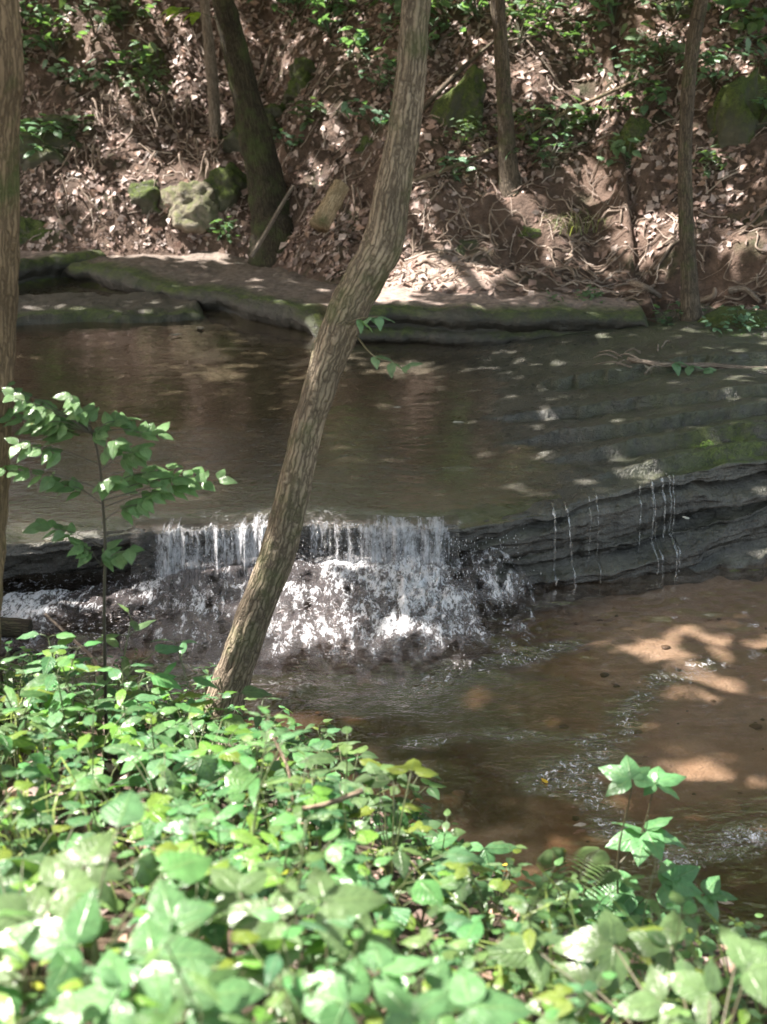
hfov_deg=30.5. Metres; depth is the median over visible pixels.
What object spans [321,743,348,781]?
leafy herb
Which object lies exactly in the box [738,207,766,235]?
exposed root
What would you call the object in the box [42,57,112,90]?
seedling clump
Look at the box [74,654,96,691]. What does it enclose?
leafy herb
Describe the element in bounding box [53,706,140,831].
leafy herb
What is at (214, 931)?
trefoil plant
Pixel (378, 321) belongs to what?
leafy sprig
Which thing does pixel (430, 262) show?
exposed root
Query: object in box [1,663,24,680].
trefoil plant
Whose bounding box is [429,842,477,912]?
leafy herb
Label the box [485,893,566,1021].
leafy herb
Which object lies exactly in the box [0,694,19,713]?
broadleaf plant
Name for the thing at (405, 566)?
waterfall
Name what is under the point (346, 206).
hanging rootlet
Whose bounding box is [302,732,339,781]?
leafy herb
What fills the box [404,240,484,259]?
exposed root
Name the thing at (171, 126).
hanging rootlet
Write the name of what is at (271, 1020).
broadleaf plant
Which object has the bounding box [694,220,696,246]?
hanging rootlet
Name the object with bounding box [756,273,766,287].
exposed root
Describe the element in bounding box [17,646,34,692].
leafy herb
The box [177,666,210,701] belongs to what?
leafy herb
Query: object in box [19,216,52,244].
mossy rock
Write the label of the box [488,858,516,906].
broadleaf plant
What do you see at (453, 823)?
leafy herb
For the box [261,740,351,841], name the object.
broadleaf plant
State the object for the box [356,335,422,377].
leafy sprig
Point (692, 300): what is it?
tree
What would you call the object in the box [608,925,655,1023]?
leafy herb
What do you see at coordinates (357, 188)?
hanging rootlet
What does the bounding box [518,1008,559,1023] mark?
leafy herb
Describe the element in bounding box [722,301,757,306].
exposed root
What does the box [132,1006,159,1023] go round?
leafy herb
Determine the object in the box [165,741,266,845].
trefoil plant
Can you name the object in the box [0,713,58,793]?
trefoil plant
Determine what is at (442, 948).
trefoil plant
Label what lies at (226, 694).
trefoil plant
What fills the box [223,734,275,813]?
leafy herb
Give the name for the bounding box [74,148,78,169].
hanging rootlet
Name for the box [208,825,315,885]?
trefoil plant
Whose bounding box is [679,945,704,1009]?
leafy herb
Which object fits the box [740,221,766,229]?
exposed root
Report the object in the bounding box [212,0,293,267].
tree
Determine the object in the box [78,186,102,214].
hanging rootlet
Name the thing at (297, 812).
leafy herb
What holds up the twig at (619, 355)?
on the rock ledge at (557, 421)
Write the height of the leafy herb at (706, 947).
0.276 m
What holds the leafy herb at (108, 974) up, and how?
on the ground at (708, 748)
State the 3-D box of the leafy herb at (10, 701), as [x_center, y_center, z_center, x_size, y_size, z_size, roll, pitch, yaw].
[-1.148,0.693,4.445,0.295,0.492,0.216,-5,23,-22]
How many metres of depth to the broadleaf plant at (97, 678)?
5.63 m
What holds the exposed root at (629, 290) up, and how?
on the hillside
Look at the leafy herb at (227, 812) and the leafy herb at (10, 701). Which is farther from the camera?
the leafy herb at (10, 701)
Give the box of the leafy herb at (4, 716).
[0,693,19,757]
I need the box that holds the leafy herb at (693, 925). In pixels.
[627,891,725,1023]
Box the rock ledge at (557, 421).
[3,283,766,605]
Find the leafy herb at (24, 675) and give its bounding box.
[15,653,62,707]
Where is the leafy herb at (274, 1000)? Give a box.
[258,989,287,1023]
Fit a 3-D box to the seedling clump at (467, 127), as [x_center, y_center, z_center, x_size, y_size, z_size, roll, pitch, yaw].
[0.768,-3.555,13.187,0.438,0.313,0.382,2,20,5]
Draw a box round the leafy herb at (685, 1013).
[681,1010,699,1023]
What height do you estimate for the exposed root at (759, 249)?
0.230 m
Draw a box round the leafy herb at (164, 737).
[114,707,179,792]
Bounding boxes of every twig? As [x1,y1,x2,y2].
[44,613,103,729]
[272,737,294,801]
[287,788,363,812]
[593,353,617,359]
[594,361,632,367]
[598,350,622,357]
[616,353,639,358]
[644,365,658,374]
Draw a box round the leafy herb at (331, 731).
[308,728,362,796]
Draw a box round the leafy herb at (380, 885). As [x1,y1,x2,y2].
[340,857,412,944]
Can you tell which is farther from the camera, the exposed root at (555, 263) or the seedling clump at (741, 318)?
the exposed root at (555, 263)
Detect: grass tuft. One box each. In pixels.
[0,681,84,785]
[208,764,425,915]
[540,208,610,235]
[551,894,761,1023]
[690,440,719,456]
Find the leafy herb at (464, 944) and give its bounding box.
[447,939,509,971]
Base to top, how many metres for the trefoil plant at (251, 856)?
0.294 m
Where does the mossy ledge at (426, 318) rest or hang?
on the hillside
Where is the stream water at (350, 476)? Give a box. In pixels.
[5,426,556,544]
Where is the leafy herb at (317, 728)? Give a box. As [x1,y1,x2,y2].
[304,719,336,780]
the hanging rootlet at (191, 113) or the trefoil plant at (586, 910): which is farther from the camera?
the hanging rootlet at (191, 113)
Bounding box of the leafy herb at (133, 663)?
[119,649,145,690]
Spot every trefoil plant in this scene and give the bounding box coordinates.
[0,677,85,730]
[0,686,79,780]
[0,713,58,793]
[0,737,88,804]
[0,753,56,836]
[0,764,37,853]
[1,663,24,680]
[3,698,44,732]
[3,772,99,855]
[5,669,57,728]
[13,665,61,707]
[23,649,116,727]
[27,895,90,982]
[59,774,207,887]
[97,699,157,791]
[102,680,126,701]
[107,669,172,707]
[116,720,190,792]
[126,675,162,699]
[134,803,233,889]
[146,691,235,746]
[146,720,218,791]
[153,691,211,786]
[164,859,228,1003]
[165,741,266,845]
[166,828,373,948]
[170,708,209,740]
[172,699,304,792]
[189,825,290,879]
[196,751,358,855]
[206,736,307,806]
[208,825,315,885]
[212,720,245,746]
[221,704,246,736]
[230,844,377,933]
[243,714,277,729]
[243,724,287,791]
[252,705,302,740]
[279,733,312,760]
[295,722,335,770]
[295,741,418,838]
[315,935,464,1021]
[325,928,439,1022]
[341,761,445,846]
[342,758,438,904]
[353,956,433,1023]
[374,804,431,824]
[377,864,454,935]
[384,820,432,880]
[402,943,505,1017]
[414,1008,456,1023]
[433,861,566,961]
[449,925,513,977]
[467,850,505,882]
[509,873,600,952]
[534,983,694,1023]
[674,895,766,986]
[726,916,760,952]
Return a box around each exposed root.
[387,271,404,281]
[393,265,425,284]
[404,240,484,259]
[411,282,433,292]
[414,219,482,240]
[419,259,469,268]
[426,250,444,256]
[427,274,480,290]
[432,249,474,259]
[433,261,470,276]
[436,234,486,250]
[442,228,484,244]
[457,263,500,273]
[459,250,481,262]
[473,217,506,234]
[476,247,506,269]
[489,197,505,252]
[499,272,525,286]
[503,211,532,228]
[523,265,553,269]
[539,266,599,286]
[540,211,581,252]
[542,215,617,237]
[546,189,579,237]
[546,226,596,243]
[547,246,581,277]
[549,247,603,269]
[552,267,575,281]
[553,230,599,246]
[557,199,598,235]
[561,195,588,215]
[563,201,609,231]
[563,237,582,251]
[563,272,604,286]
[564,227,579,261]
[566,260,593,285]
[575,294,646,301]
[576,261,620,291]
[586,244,629,276]
[593,205,632,222]
[594,256,617,274]
[595,291,623,294]
[596,204,635,222]
[607,289,642,293]
[609,282,655,289]
[619,185,639,223]
[622,291,645,299]
[631,216,653,228]
[635,269,666,276]
[638,220,647,277]
[653,219,678,269]
[662,225,677,245]
[669,214,702,223]
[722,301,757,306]
[723,252,755,284]
[724,290,761,300]
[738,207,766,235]
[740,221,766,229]
[755,220,766,251]
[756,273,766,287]
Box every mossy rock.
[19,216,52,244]
[127,179,160,213]
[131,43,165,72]
[203,162,247,211]
[264,102,289,120]
[283,56,315,103]
[355,135,373,153]
[429,64,486,136]
[518,226,541,238]
[608,115,652,158]
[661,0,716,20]
[697,306,766,329]
[707,67,766,147]
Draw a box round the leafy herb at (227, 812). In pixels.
[208,706,311,896]
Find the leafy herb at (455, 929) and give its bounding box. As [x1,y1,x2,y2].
[446,915,484,972]
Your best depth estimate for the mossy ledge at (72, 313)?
12.13 m
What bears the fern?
on the ground at (708, 748)
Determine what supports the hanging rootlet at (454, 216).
hanging from the hillside
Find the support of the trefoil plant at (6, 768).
on the ground at (708, 748)
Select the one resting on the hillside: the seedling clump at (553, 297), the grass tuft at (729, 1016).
the seedling clump at (553, 297)
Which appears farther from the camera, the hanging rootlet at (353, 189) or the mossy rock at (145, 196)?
the mossy rock at (145, 196)
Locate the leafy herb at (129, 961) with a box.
[80,958,140,1020]
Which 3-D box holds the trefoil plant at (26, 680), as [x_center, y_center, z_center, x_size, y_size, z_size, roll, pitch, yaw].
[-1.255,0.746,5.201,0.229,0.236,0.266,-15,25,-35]
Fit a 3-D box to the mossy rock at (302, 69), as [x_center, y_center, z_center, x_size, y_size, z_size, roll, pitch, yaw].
[-0.804,-4.467,14.824,0.572,0.644,0.544,0,20,0]
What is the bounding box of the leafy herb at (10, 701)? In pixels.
[0,656,68,779]
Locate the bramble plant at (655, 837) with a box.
[570,755,738,926]
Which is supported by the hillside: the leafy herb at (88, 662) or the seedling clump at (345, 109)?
the seedling clump at (345, 109)
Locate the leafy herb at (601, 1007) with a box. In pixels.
[540,972,618,1023]
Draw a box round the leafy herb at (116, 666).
[100,656,126,688]
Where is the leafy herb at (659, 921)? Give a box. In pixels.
[641,902,684,963]
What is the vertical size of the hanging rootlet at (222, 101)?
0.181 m
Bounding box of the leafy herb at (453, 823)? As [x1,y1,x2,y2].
[418,820,459,859]
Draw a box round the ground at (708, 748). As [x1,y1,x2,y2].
[0,576,766,1023]
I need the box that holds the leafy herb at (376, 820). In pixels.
[361,793,391,869]
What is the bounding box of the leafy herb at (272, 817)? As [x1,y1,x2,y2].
[266,780,297,822]
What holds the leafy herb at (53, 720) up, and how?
on the ground at (708, 748)
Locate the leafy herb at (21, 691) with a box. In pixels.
[10,669,53,729]
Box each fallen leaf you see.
[573,822,585,826]
[718,901,733,903]
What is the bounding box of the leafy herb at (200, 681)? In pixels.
[147,639,226,746]
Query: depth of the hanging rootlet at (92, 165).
14.49 m
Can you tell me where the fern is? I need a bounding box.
[534,846,622,930]
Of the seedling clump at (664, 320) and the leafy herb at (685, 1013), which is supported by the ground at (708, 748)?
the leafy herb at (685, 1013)
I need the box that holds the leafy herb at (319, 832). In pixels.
[267,796,330,885]
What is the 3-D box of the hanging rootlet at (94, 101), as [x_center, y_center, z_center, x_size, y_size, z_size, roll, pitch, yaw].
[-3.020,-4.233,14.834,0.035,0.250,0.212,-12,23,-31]
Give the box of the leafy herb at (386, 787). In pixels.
[357,769,397,824]
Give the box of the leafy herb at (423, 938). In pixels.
[400,904,483,1020]
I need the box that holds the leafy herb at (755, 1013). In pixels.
[725,991,766,1022]
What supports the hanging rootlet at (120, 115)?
hanging from the hillside
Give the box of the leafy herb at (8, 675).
[0,642,29,733]
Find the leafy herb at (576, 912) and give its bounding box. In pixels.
[565,880,598,934]
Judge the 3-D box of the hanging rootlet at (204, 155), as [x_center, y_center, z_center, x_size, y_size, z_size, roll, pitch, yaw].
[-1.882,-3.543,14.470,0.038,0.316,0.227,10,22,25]
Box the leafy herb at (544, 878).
[525,857,570,906]
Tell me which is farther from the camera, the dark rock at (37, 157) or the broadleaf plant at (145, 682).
the dark rock at (37, 157)
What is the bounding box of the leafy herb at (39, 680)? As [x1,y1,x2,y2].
[22,648,115,760]
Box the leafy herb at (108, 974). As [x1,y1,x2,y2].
[49,949,122,1023]
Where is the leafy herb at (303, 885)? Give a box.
[293,875,346,944]
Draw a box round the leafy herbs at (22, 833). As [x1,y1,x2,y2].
[0,757,144,912]
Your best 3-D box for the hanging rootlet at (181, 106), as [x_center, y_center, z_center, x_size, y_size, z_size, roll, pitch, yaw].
[-2.262,-4.279,15.005,0.391,0.271,0.039,-7,21,-18]
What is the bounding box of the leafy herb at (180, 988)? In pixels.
[119,919,251,1023]
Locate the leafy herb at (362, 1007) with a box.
[287,919,403,1022]
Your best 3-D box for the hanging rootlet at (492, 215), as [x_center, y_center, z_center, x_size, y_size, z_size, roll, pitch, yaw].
[1.049,-2.548,12.653,0.235,0.323,0.042,12,23,30]
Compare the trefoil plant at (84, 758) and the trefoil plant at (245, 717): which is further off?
the trefoil plant at (245, 717)
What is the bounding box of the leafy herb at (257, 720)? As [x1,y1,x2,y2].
[245,697,281,766]
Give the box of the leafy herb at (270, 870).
[205,852,326,998]
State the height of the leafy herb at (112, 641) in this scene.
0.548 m
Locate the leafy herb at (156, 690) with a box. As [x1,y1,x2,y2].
[121,681,166,742]
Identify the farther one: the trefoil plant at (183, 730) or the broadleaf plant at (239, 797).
the trefoil plant at (183, 730)
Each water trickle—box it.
[551,488,601,588]
[637,472,680,589]
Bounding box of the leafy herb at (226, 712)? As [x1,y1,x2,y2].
[205,709,232,777]
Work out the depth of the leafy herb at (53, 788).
4.00 m
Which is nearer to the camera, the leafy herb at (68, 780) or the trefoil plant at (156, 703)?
the leafy herb at (68, 780)
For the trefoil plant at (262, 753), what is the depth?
5.21 m
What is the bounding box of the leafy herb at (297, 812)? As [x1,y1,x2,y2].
[259,748,333,886]
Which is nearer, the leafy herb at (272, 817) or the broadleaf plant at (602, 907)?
the broadleaf plant at (602, 907)
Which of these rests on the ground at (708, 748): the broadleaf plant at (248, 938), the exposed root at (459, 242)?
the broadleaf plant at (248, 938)
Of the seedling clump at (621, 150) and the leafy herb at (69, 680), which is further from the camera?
the seedling clump at (621, 150)
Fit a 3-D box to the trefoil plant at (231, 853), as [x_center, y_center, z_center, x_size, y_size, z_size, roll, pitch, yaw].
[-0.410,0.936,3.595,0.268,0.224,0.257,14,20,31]
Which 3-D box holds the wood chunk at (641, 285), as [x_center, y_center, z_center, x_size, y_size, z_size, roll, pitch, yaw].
[2.221,-1.867,11.803,0.229,0.152,0.367,-3,20,-7]
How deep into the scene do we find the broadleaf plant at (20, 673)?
6.22 m
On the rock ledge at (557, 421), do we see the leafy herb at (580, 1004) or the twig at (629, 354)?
the twig at (629, 354)
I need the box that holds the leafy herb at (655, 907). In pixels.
[618,846,677,994]
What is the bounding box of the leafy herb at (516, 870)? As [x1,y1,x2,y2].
[485,841,531,906]
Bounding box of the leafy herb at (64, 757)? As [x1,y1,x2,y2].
[42,718,114,810]
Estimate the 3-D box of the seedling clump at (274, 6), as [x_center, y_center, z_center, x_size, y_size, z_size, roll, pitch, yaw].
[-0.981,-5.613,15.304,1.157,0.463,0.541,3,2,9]
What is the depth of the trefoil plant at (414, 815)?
4.92 m
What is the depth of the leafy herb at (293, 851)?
3.90 m
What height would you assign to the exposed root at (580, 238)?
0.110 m
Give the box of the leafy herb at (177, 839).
[130,806,187,925]
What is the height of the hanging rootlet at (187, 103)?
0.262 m
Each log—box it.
[0,617,32,637]
[309,180,348,232]
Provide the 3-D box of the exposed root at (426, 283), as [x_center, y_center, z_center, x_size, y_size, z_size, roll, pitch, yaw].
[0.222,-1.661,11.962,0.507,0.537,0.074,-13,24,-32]
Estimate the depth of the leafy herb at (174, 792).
3.80 m
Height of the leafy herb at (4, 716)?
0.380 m
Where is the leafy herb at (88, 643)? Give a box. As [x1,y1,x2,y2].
[35,641,102,765]
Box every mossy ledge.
[16,291,215,337]
[18,249,105,290]
[60,251,336,343]
[311,285,648,352]
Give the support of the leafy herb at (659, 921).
on the ground at (708, 748)
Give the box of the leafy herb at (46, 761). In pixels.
[27,734,82,824]
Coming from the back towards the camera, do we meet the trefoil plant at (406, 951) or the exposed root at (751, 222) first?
the exposed root at (751, 222)
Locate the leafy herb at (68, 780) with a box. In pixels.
[57,755,118,835]
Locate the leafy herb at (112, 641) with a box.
[93,604,155,741]
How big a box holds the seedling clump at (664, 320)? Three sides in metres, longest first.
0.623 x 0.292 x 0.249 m
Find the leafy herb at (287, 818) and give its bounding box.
[243,809,346,1021]
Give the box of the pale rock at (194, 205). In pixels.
[159,181,218,233]
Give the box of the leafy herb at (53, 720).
[28,657,109,766]
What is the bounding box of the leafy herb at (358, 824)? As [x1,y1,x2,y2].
[307,777,384,864]
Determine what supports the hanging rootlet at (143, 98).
hanging from the hillside
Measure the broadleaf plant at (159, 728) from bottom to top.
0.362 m
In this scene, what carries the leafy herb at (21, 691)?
on the ground at (708, 748)
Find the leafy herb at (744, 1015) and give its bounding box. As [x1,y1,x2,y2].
[712,931,766,1023]
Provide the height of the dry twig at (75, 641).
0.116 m
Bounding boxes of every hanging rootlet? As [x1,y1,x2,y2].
[41,162,45,190]
[50,147,73,177]
[54,205,76,242]
[60,174,66,213]
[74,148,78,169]
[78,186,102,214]
[83,140,89,168]
[86,145,101,170]
[87,113,117,132]
[90,105,103,136]
[91,144,96,174]
[91,155,95,178]
[92,98,101,122]
[95,148,102,172]
[98,89,104,109]
[101,105,107,132]
[107,129,133,151]
[109,90,112,125]
[116,103,126,128]
[120,106,167,127]
[131,89,146,112]
[135,151,155,177]
[138,143,161,164]
[139,86,147,119]
[141,84,149,112]
[144,101,162,126]
[151,106,157,128]
[153,116,160,142]
[154,98,187,123]
[162,92,179,130]
[164,118,185,140]
[170,101,174,125]
[178,153,190,181]
[181,98,190,124]
[185,109,189,131]
[186,133,190,159]
[189,101,192,124]
[193,137,202,158]
[195,140,198,163]
[196,107,227,127]
[196,151,206,180]
[205,158,209,170]
[210,136,213,158]
[213,139,224,164]
[219,94,233,106]
[333,197,350,231]
[351,184,355,220]
[356,187,369,209]
[411,228,414,256]
[419,183,444,216]
[427,214,436,239]
[438,209,460,238]
[458,199,467,231]
[459,203,477,240]
[481,179,487,204]
[488,223,500,258]
[489,210,510,247]
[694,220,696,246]
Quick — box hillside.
[19,0,766,321]
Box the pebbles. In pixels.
[275,615,766,938]
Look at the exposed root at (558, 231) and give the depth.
12.61 m
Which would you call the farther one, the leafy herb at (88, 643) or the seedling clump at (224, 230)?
the seedling clump at (224, 230)
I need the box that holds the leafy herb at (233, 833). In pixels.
[158,786,270,952]
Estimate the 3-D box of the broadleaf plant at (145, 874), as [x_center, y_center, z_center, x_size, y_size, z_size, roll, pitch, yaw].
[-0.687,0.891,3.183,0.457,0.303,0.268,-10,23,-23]
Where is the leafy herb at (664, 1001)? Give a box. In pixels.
[631,982,670,1023]
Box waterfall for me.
[0,511,568,683]
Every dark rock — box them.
[19,114,83,171]
[223,113,280,155]
[454,239,479,255]
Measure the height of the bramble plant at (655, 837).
0.592 m
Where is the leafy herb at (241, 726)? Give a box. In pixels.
[192,724,251,804]
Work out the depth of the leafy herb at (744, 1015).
3.01 m
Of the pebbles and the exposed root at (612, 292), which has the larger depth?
the exposed root at (612, 292)
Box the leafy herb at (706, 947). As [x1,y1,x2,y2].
[672,915,718,1010]
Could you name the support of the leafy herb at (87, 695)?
on the ground at (708, 748)
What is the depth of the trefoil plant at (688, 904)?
3.72 m
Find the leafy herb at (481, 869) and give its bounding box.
[436,845,496,936]
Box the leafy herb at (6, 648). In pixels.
[0,641,28,685]
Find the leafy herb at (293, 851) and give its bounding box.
[281,768,327,869]
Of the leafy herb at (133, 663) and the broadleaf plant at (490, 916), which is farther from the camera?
the leafy herb at (133, 663)
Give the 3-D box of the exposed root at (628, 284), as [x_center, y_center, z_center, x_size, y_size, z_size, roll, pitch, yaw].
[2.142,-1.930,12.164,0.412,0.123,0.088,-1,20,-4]
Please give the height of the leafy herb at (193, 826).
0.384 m
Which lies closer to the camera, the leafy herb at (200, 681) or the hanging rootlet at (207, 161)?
the leafy herb at (200, 681)
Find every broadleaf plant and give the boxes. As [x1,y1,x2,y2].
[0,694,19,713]
[0,781,34,833]
[0,790,211,1023]
[0,811,37,856]
[0,811,72,864]
[0,816,90,917]
[0,831,124,994]
[0,848,92,1008]
[6,878,266,1023]
[9,648,36,695]
[10,705,166,803]
[10,880,146,965]
[15,660,62,683]
[17,998,60,1023]
[23,841,179,959]
[29,644,183,760]
[59,979,165,1023]
[70,685,92,719]
[72,831,220,904]
[85,675,154,715]
[91,746,240,832]
[96,994,161,1023]
[102,743,255,834]
[111,948,280,1023]
[114,685,271,772]
[120,703,261,801]
[124,686,179,725]
[139,677,184,741]
[177,776,294,855]
[183,991,270,1023]
[210,865,402,1023]
[213,748,312,827]
[231,930,384,1023]
[256,744,335,791]
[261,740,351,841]
[287,940,533,1023]
[296,830,482,939]
[302,903,483,990]
[418,829,462,857]
[418,850,502,910]
[455,876,542,936]
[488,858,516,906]
[488,908,766,1023]
[519,884,568,944]
[543,932,623,984]
[555,881,632,922]
[557,904,636,984]
[627,899,698,943]
[631,913,655,961]
[648,923,722,1001]
[679,925,718,957]
[716,939,763,1023]
[719,976,766,1022]
[729,938,760,980]
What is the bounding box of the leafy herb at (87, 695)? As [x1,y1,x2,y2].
[70,682,93,728]
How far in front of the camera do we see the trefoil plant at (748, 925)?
4.06 m
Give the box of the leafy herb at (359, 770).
[353,764,369,815]
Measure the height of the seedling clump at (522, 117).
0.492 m
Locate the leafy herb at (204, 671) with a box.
[194,665,215,689]
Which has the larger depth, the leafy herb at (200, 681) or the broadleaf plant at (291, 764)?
the leafy herb at (200, 681)
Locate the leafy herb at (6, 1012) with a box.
[0,910,42,1023]
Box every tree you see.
[0,0,24,734]
[202,0,431,735]
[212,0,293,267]
[490,0,522,197]
[678,0,716,321]
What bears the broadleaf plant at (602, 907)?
on the ground at (708, 748)
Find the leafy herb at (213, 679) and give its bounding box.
[192,669,219,716]
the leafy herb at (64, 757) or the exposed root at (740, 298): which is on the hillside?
the exposed root at (740, 298)
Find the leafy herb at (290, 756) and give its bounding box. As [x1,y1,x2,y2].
[280,752,308,770]
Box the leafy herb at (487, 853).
[377,803,519,901]
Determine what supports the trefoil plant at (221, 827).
on the ground at (708, 748)
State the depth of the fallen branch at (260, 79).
15.33 m
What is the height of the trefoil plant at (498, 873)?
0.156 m
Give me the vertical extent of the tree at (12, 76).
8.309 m
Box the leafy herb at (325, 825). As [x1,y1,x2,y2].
[281,774,353,871]
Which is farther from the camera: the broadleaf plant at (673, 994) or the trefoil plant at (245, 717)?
the trefoil plant at (245, 717)
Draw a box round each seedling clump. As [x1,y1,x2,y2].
[19,1,55,26]
[19,113,63,158]
[21,26,45,64]
[22,4,91,55]
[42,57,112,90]
[45,0,154,36]
[50,108,95,140]
[84,0,162,28]
[101,40,156,76]
[115,58,174,100]
[207,216,239,243]
[247,0,306,16]
[271,126,305,153]
[287,0,368,38]
[288,97,326,127]
[324,0,357,17]
[331,21,381,59]
[332,98,391,134]
[355,49,397,93]
[368,0,436,27]
[379,0,471,56]
[429,0,471,33]
[436,0,509,22]
[436,150,477,181]
[442,115,487,148]
[492,100,578,151]
[505,0,553,48]
[505,132,586,168]
[529,0,579,21]
[538,96,587,138]
[546,290,563,303]
[559,11,613,47]
[569,0,634,24]
[569,95,638,131]
[571,42,595,67]
[575,284,604,302]
[594,43,667,91]
[597,132,641,167]
[620,20,685,66]
[620,72,679,117]
[640,0,710,24]
[647,301,707,324]
[681,41,737,91]
[692,144,733,177]
[701,305,766,333]
[713,0,766,23]
[713,3,766,51]
[718,34,766,75]
[750,86,766,122]
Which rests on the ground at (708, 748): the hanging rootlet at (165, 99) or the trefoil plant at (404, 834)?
the trefoil plant at (404, 834)
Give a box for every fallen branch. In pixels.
[249,185,294,258]
[257,44,272,86]
[412,67,663,183]
[423,0,528,111]
[508,4,599,41]
[520,31,561,87]
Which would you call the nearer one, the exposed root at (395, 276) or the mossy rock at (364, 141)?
the exposed root at (395, 276)
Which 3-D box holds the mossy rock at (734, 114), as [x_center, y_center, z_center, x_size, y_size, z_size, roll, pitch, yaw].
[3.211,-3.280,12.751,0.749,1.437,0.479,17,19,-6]
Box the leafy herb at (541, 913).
[502,894,560,998]
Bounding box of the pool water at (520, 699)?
[0,567,766,943]
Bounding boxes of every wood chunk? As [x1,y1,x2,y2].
[629,279,661,297]
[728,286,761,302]
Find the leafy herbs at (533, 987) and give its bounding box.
[391,849,655,1023]
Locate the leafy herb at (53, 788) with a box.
[29,767,63,838]
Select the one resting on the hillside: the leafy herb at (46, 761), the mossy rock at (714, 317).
the mossy rock at (714, 317)
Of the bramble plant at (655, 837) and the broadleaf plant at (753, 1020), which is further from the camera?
the bramble plant at (655, 837)
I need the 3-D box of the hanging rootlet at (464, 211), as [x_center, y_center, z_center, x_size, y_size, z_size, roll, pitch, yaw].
[0.767,-2.608,12.667,0.044,0.318,0.227,-17,26,-39]
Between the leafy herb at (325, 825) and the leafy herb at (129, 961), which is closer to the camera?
the leafy herb at (129, 961)
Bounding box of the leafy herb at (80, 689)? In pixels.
[63,653,86,700]
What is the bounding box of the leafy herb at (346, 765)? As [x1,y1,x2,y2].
[298,726,381,863]
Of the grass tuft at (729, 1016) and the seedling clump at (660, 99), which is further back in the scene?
the seedling clump at (660, 99)
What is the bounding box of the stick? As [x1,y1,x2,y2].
[627,357,764,368]
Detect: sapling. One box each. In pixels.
[0,381,236,734]
[200,0,221,136]
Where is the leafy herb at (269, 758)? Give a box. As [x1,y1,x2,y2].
[210,717,320,859]
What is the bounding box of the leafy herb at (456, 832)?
[422,808,465,869]
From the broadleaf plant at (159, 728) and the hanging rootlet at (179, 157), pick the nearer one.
the broadleaf plant at (159, 728)
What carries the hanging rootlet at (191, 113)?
hanging from the hillside
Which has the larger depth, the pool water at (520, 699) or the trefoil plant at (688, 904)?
the pool water at (520, 699)
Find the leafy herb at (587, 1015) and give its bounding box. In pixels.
[557,953,591,1018]
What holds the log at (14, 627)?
on the pool water at (520, 699)
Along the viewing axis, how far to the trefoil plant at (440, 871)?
3.72 m
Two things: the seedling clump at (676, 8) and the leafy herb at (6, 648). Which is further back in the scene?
the seedling clump at (676, 8)
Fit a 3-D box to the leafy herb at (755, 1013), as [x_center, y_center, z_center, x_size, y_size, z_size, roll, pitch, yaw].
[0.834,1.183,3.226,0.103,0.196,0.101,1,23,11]
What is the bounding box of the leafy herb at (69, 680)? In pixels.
[61,649,89,698]
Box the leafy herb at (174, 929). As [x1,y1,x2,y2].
[127,888,177,933]
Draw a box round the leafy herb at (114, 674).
[94,663,162,775]
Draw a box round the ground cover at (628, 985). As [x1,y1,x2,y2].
[0,673,766,1023]
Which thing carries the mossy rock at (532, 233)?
on the hillside
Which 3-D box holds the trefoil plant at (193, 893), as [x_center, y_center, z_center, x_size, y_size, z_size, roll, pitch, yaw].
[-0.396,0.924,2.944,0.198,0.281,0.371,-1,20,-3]
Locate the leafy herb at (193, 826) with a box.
[153,817,249,956]
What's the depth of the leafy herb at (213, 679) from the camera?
5.76 m
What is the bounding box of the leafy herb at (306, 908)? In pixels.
[292,901,329,976]
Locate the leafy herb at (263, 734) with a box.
[229,711,297,802]
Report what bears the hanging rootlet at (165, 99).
hanging from the hillside
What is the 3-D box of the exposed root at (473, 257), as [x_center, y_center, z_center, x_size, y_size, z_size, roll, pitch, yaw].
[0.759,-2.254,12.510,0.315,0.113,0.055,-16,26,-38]
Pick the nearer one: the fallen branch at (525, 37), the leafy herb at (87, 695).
the leafy herb at (87, 695)
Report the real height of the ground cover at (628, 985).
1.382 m
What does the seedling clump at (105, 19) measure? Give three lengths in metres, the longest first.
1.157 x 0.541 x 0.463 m
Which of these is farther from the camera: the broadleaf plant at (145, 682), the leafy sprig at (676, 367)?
the leafy sprig at (676, 367)
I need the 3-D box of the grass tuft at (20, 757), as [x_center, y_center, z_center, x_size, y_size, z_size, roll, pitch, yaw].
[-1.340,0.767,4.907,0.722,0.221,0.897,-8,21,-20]
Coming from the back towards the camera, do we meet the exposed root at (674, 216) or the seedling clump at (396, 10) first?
the seedling clump at (396, 10)
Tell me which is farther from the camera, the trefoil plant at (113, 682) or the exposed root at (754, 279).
the exposed root at (754, 279)
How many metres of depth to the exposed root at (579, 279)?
12.24 m
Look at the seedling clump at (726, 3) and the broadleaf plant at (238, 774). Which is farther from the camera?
the seedling clump at (726, 3)
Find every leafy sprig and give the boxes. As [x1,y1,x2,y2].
[159,6,216,24]
[347,316,394,333]
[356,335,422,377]
[664,359,715,375]
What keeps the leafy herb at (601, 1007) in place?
on the ground at (708, 748)
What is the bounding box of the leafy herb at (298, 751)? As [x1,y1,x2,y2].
[290,738,318,775]
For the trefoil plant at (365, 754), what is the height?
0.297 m
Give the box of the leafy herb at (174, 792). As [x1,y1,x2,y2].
[126,763,185,861]
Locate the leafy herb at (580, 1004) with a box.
[567,997,602,1023]
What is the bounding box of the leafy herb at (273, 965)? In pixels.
[227,908,327,1023]
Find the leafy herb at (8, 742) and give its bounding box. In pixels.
[0,708,35,819]
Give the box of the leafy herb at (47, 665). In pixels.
[16,631,103,738]
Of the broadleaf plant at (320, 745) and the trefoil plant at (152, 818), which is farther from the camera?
the broadleaf plant at (320, 745)
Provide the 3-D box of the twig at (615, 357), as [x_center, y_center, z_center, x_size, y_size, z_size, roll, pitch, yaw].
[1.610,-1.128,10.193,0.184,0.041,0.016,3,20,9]

